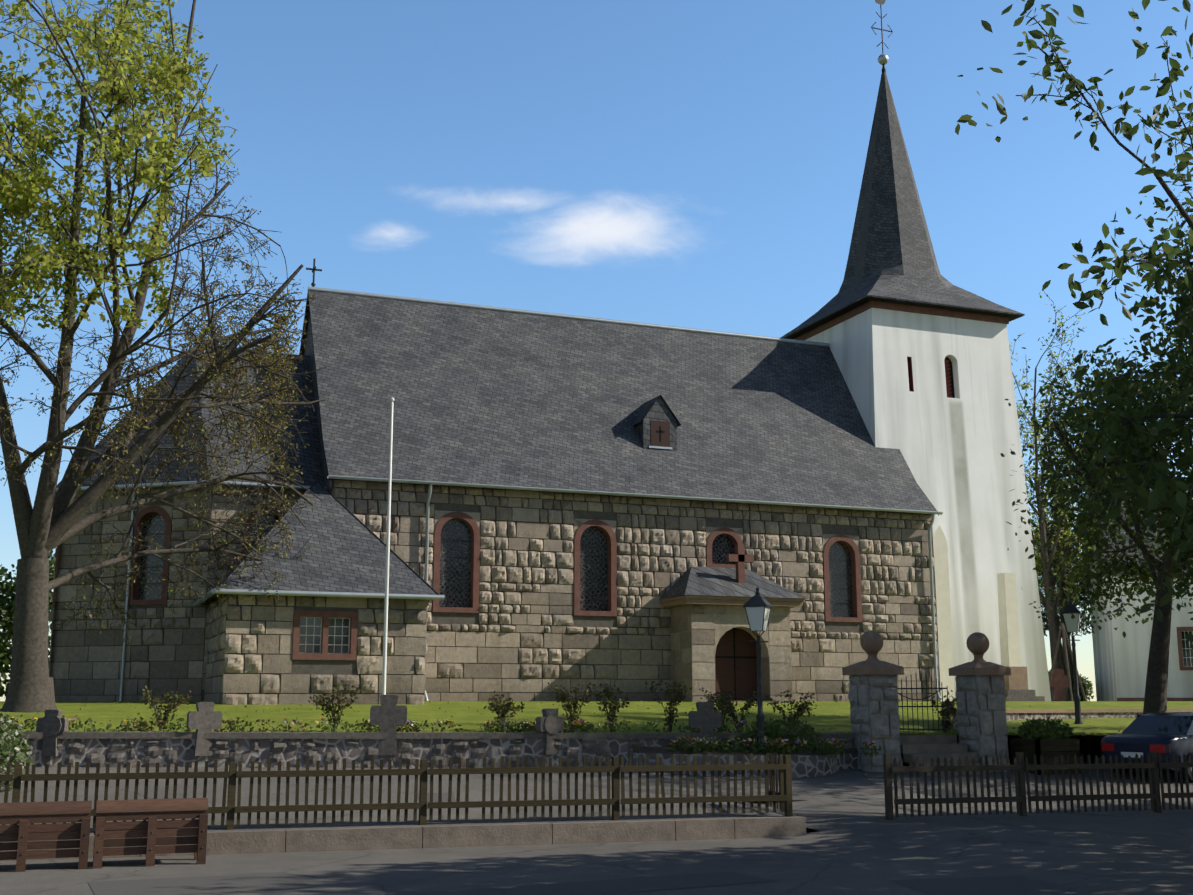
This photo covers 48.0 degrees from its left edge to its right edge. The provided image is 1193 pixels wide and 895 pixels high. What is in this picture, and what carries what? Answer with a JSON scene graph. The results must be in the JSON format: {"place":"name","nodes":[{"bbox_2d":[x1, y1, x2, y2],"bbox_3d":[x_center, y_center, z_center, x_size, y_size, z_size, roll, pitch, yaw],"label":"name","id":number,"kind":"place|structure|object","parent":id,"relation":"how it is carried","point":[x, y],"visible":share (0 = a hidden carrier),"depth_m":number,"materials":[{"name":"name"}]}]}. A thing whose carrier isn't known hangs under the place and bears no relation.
{"place":"outdoors","nodes":[
{"label":"outdoors","id":0,"kind":"place"},
{"bbox_2d":[0,814,1192,894],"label":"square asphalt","id":1,"kind":"structure","parent":0,"point":[1132,855],"depth_m":18.09,"materials":[{"name":"grey asphalt"}]},
{"bbox_2d":[0,798,207,871],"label":"benches","id":2,"kind":"object","parent":1,"relation":"on","point":[154,830],"visible":0.98,"depth_m":17.85,"materials":[{"name":"wood"}]},
{"bbox_2d":[88,788,1093,894],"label":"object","id":3,"kind":"object","parent":1,"relation":"on","point":[1007,885],"visible":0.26,"depth_m":15.99,"materials":[{"name":"asphalt"}]},
{"bbox_2d":[955,0,1192,648],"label":"tree","id":4,"kind":"object","parent":1,"relation":"on","point":[1155,498],"depth_m":15.68,"materials":[{"name":"green plant"}]},
{"bbox_2d":[1021,15,1192,586],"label":"tree leaves","id":5,"kind":"object","parent":1,"relation":"on","point":[1153,267],"visible":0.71,"depth_m":15.73,"materials":[{"name":"plant"}]},
{"bbox_2d":[0,767,1192,834],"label":"street asphalt","id":6,"kind":"structure","parent":0,"point":[843,798],"depth_m":23.39,"materials":[{"name":"grey asphalt"}]},
{"bbox_2d":[0,753,792,829],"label":"fence","id":7,"kind":"object","parent":6,"relation":"on","point":[781,799],"visible":1,"depth_m":20.49,"materials":[{"name":"brown wood"}]},
{"bbox_2d":[0,815,806,860],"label":"wall","id":8,"kind":"structure","parent":6,"relation":"on","point":[273,841],"depth_m":20.36,"materials":[{"name":"concrete"}]},
{"bbox_2d":[633,747,859,777],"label":"stone wall","id":9,"kind":"structure","parent":6,"relation":"on","point":[805,764],"depth_m":26.84,"materials":[{"name":"grey stone"}]},
{"bbox_2d":[883,751,1192,819],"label":"fence","id":10,"kind":"object","parent":6,"relation":"on","point":[1151,765],"visible":1,"depth_m":23.33,"materials":[{"name":"brown wood"}]},
{"bbox_2d":[1010,739,1082,774],"bbox_3d":[9.806,6.732,29.168,1.200,0.760,0.900,4,-11,-21],"label":"planter","id":11,"kind":"object","parent":6,"relation":"on","point":[1044,748],"visible":0.6,"depth_m":28.80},
{"bbox_2d":[949,708,1192,764],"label":"wall","id":12,"kind":"structure","parent":6,"relation":"on","point":[1091,746],"depth_m":36.95,"materials":[{"name":"stone"}]},
{"bbox_2d":[1098,713,1192,781],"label":"car","id":13,"kind":"object","parent":6,"relation":"on","point":[1168,734],"visible":0.65,"depth_m":28.53,"materials":[{"name":"car paint"},{"name":"glass"},{"name":"rubber"}]},
{"bbox_2d":[0,701,1192,734],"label":"lawn","id":14,"kind":"structure","parent":0,"point":[470,719],"depth_m":33.77,"materials":[{"name":"green plant"}]},
{"bbox_2d":[0,0,325,712],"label":"tree","id":15,"kind":"object","parent":14,"relation":"on","point":[46,523],"depth_m":32.11,"materials":[{"name":"green plant"}]},
{"bbox_2d":[48,485,306,700],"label":"choir walls","id":16,"kind":"structure","parent":14,"relation":"on","point":[161,652],"depth_m":41.02,"materials":[{"name":"stone"}]},
{"bbox_2d":[203,594,428,704],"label":"sacristy","id":17,"kind":"structure","parent":14,"relation":"on","point":[269,650],"depth_m":36.54,"materials":[{"name":"stone"}]},
{"bbox_2d":[193,480,444,606],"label":"annex roof","id":18,"kind":"structure","parent":17,"relation":"on","point":[346,555],"depth_m":37.76,"materials":[{"name":"grey stone"}]},
{"bbox_2d":[382,397,393,694],"bbox_3d":[-4.731,2.514,30.356,0.129,7.480,0.129,10,-15,-43],"label":"flagpole","id":19,"kind":"object","parent":14,"relation":"on","point":[387,574],"visible":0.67,"depth_m":30.31,"materials":[{"name":"metal"}]},
{"bbox_2d":[1,732,853,767],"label":"retaining wall","id":20,"kind":"structure","parent":14,"relation":"on","point":[495,745],"depth_m":25.57,"materials":[{"name":"grey stone"}]},
{"bbox_2d":[36,695,721,755],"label":"stone crosses","id":21,"kind":"object","parent":20,"relation":"on","point":[388,715],"visible":0.96,"depth_m":25.79,"materials":[{"name":"grey stone"}]},
{"bbox_2d":[9,740,851,767],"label":"retaining stones","id":22,"kind":"object","parent":20,"relation":"attached to","point":[369,752],"visible":0.25,"depth_m":25.39,"materials":[{"name":"grey stone"}]},
{"bbox_2d":[0,550,1129,791],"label":"shrubs","id":23,"kind":"object","parent":14,"relation":"on","point":[802,732],"depth_m":27.75,"materials":[{"name":"green plant"}]},
{"bbox_2d":[299,286,938,522],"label":"church roof","id":24,"kind":"structure","parent":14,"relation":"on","point":[483,394],"depth_m":47.28,"materials":[{"name":"grey stone"}]},
{"bbox_2d":[55,348,325,512],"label":"apse roof","id":25,"kind":"structure","parent":24,"relation":"attached to","point":[309,460],"depth_m":42.73,"materials":[{"name":"stone"}]},
{"bbox_2d":[306,258,321,286],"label":"gable cross","id":26,"kind":"object","parent":24,"relation":"on","point":[313,269],"visible":0.96,"depth_m":47.27,"materials":[{"name":"metal"}]},
{"bbox_2d":[633,395,680,450],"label":"dormer","id":27,"kind":"object","parent":24,"relation":"on","point":[658,425],"visible":1,"depth_m":46.79,"materials":[{"name":"stone"}]},
{"bbox_2d":[332,480,939,700],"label":"nave wall","id":28,"kind":"structure","parent":14,"relation":"on","point":[539,591],"depth_m":43.66,"materials":[{"name":"stone"}]},
{"bbox_2d":[327,475,942,700],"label":"gutter and downspout","id":29,"kind":"object","parent":28,"relation":"attached to","point":[431,483],"visible":0.85,"depth_m":44.16,"materials":[{"name":"grey metal"}]},
{"bbox_2d":[661,595,804,701],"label":"porch","id":30,"kind":"object","parent":14,"relation":"on","point":[706,656],"visible":0.79,"depth_m":43.40,"materials":[{"name":"stone"}]},
{"bbox_2d":[660,544,806,598],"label":"porch roof","id":31,"kind":"structure","parent":30,"relation":"on","point":[740,579],"depth_m":44.06,"materials":[{"name":"grey stone"}]},
{"bbox_2d":[743,586,1082,750],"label":"lamps","id":32,"kind":"object","parent":14,"relation":"on","point":[758,606],"visible":0.85,"depth_m":27.70,"materials":[{"name":"metal"}]},
{"bbox_2d":[794,300,1050,700],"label":"tower","id":33,"kind":"structure","parent":14,"relation":"on","point":[931,389],"depth_m":51.90,"materials":[{"name":"paint"}]},
{"bbox_2d":[781,0,1024,338],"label":"spire","id":34,"kind":"structure","parent":33,"relation":"on","point":[891,257],"depth_m":55.33,"materials":[{"name":"stone"}]},
{"bbox_2d":[898,674,949,731],"bbox_3d":[7.165,5.643,29.699,1.230,1.297,1.792,-3,-11,13],"label":"iron gate","id":35,"kind":"object","parent":14,"relation":"on","point":[917,706],"visible":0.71,"depth_m":30.02,"materials":[{"name":"black metal"}]},
{"bbox_2d":[842,630,1010,775],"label":"gate pillars","id":36,"kind":"structure","parent":14,"relation":"on","point":[980,698],"depth_m":28.72,"materials":[{"name":"stone"}]},
{"bbox_2d":[1009,285,1117,679],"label":"trees","id":37,"kind":"object","parent":14,"relation":"on","point":[1054,623],"depth_m":63.21,"materials":[{"name":"green plant"}]},
{"bbox_2d":[1048,623,1086,700],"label":"grave monuments","id":38,"kind":"object","parent":14,"relation":"on","point":[1060,684],"visible":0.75,"depth_m":58.89,"materials":[{"name":"stone"}]},
{"bbox_2d":[1000,57,1192,713],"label":"tree","id":39,"kind":"object","parent":14,"relation":"on","point":[1086,502],"depth_m":31.74,"materials":[{"name":"green plant"}]},
{"bbox_2d":[1080,502,1192,700],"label":"house","id":40,"kind":"structure","parent":14,"relation":"on","point":[1120,664],"depth_m":58.13,"materials":[{"name":"paint"}]},
{"bbox_2d":[0,0,1192,700],"label":"sky","id":41,"kind":"structure","parent":0,"point":[696,164],"materials":[{"name":"blue"}]},
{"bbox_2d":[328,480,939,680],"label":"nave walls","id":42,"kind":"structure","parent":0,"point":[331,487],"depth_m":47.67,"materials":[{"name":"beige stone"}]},
{"bbox_2d":[806,827,818,832],"bbox_3d":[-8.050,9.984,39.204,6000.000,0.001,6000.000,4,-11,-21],"label":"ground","id":43,"kind":"structure","parent":0,"point":[808,830],"depth_m":26.56,"materials":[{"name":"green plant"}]},
{"bbox_2d":[933,525,1044,700],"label":"buttress","id":44,"kind":"object","parent":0,"point":[1016,684],"visible":0.65,"depth_m":48.74,"materials":[{"name":"white paint"}]}
]}

